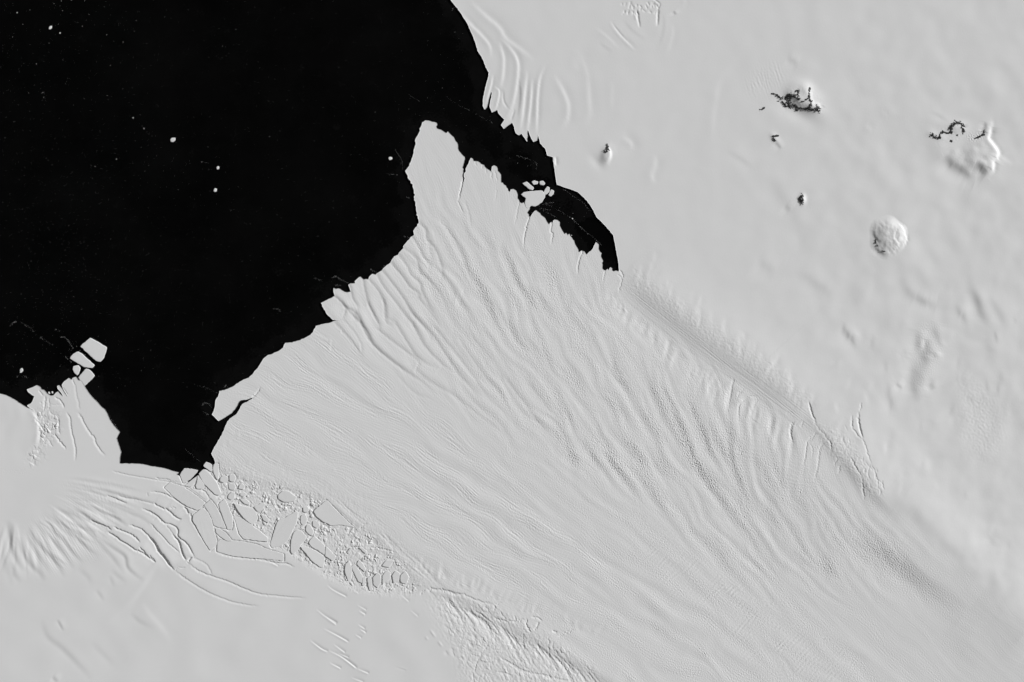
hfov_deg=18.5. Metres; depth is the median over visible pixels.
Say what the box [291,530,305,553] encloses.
ice block
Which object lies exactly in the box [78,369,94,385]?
iceberg
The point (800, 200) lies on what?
rock outcrop
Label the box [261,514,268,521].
ice block
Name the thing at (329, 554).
ice block
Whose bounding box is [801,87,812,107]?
rock outcrop
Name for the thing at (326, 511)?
ice block
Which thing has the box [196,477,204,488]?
ice block
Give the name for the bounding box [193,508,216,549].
ice block
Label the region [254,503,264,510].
ice block
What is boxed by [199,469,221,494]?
ice block
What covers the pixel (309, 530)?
ice block
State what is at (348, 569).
ice block
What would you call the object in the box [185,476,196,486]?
ice block
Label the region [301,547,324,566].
ice block
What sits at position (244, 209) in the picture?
brash ice
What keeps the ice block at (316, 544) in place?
on the ocean
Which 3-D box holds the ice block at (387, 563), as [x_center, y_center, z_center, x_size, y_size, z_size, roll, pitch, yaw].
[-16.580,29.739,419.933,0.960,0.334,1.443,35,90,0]
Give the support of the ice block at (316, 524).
on the ocean
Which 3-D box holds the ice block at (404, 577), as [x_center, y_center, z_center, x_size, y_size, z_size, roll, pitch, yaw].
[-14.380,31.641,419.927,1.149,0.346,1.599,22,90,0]
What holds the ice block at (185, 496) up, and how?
on the ocean
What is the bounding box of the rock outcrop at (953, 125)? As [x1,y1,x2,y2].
[948,120,964,133]
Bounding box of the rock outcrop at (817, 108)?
[814,104,821,113]
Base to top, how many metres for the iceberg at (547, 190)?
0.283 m
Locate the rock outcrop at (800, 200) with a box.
[798,193,803,204]
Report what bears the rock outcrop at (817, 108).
on the ice sheet
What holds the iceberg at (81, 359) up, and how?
on the ocean
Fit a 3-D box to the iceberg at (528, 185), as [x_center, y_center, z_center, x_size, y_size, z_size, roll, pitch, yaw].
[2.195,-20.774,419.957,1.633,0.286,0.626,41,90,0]
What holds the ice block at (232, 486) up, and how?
on the ocean
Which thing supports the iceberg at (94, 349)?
on the ocean
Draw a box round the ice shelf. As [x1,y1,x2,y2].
[0,377,596,681]
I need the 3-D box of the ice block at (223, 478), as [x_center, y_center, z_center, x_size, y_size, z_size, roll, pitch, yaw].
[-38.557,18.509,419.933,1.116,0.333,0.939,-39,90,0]
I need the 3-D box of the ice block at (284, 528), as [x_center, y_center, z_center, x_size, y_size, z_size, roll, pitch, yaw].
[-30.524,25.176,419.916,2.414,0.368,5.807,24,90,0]
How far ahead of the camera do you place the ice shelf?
419.80 m
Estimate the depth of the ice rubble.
419.87 m
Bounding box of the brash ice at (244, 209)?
[10,3,596,419]
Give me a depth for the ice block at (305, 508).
419.77 m
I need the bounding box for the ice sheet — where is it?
[6,0,1023,618]
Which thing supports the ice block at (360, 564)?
on the ocean
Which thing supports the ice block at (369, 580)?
on the ocean
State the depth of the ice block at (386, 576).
419.79 m
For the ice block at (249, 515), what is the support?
on the ocean
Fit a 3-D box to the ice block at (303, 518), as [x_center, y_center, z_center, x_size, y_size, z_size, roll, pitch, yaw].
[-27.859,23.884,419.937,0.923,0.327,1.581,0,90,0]
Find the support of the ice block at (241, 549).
on the ocean
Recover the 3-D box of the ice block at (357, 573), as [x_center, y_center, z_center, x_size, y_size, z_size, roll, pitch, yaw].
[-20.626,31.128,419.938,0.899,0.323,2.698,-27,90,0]
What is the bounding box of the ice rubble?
[35,396,417,594]
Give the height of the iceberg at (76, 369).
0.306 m
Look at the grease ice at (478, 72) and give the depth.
419.99 m
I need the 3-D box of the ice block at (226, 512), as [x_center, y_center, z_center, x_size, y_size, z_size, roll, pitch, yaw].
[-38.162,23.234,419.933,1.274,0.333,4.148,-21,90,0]
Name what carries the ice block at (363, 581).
on the ocean
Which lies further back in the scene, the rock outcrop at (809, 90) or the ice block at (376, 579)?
the ice block at (376, 579)
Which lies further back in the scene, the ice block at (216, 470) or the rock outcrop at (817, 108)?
the ice block at (216, 470)
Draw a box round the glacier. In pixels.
[211,120,1023,681]
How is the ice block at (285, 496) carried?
on the ocean
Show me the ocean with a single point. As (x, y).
(66, 152)
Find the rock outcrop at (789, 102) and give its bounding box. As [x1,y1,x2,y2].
[785,90,815,110]
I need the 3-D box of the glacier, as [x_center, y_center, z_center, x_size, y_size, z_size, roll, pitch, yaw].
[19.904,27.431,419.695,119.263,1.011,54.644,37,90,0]
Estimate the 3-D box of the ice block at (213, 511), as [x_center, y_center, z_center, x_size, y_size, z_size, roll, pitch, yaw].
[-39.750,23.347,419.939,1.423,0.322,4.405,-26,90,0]
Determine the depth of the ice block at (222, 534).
419.78 m
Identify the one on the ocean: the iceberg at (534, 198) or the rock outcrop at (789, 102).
the iceberg at (534, 198)
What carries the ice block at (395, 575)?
on the ocean
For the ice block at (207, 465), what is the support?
on the ocean
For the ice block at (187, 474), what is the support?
on the ocean
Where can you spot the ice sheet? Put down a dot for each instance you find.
(892, 372)
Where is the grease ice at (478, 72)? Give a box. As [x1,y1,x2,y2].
[0,0,618,481]
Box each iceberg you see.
[70,352,94,367]
[73,365,79,374]
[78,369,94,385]
[80,338,106,361]
[521,190,544,207]
[523,182,533,189]
[544,186,549,194]
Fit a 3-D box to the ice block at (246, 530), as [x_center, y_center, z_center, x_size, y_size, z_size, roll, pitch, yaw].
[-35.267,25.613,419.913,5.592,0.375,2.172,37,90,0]
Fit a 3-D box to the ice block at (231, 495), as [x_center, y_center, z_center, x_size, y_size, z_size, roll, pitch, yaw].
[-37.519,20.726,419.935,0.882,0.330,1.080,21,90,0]
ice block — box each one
[164,483,204,509]
[180,468,197,482]
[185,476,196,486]
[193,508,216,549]
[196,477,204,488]
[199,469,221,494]
[203,462,212,471]
[204,499,225,528]
[213,464,218,479]
[216,528,231,540]
[217,540,283,560]
[219,499,232,529]
[220,475,227,482]
[228,483,235,489]
[228,492,234,499]
[229,474,235,481]
[234,503,257,523]
[234,517,267,541]
[240,499,249,504]
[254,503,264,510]
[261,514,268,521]
[270,512,297,547]
[278,491,296,501]
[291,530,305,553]
[300,514,306,524]
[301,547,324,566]
[303,506,308,511]
[306,525,313,534]
[309,537,324,554]
[313,520,319,527]
[314,500,353,526]
[325,547,335,560]
[345,560,351,580]
[352,564,362,582]
[357,560,365,571]
[362,576,365,585]
[367,576,371,590]
[373,573,380,587]
[382,560,393,566]
[382,571,389,583]
[392,571,399,582]
[400,571,408,583]
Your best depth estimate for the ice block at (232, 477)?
419.76 m
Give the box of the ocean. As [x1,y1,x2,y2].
[0,0,615,464]
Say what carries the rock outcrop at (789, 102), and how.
on the ice sheet
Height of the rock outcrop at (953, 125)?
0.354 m
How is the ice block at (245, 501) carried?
on the ocean

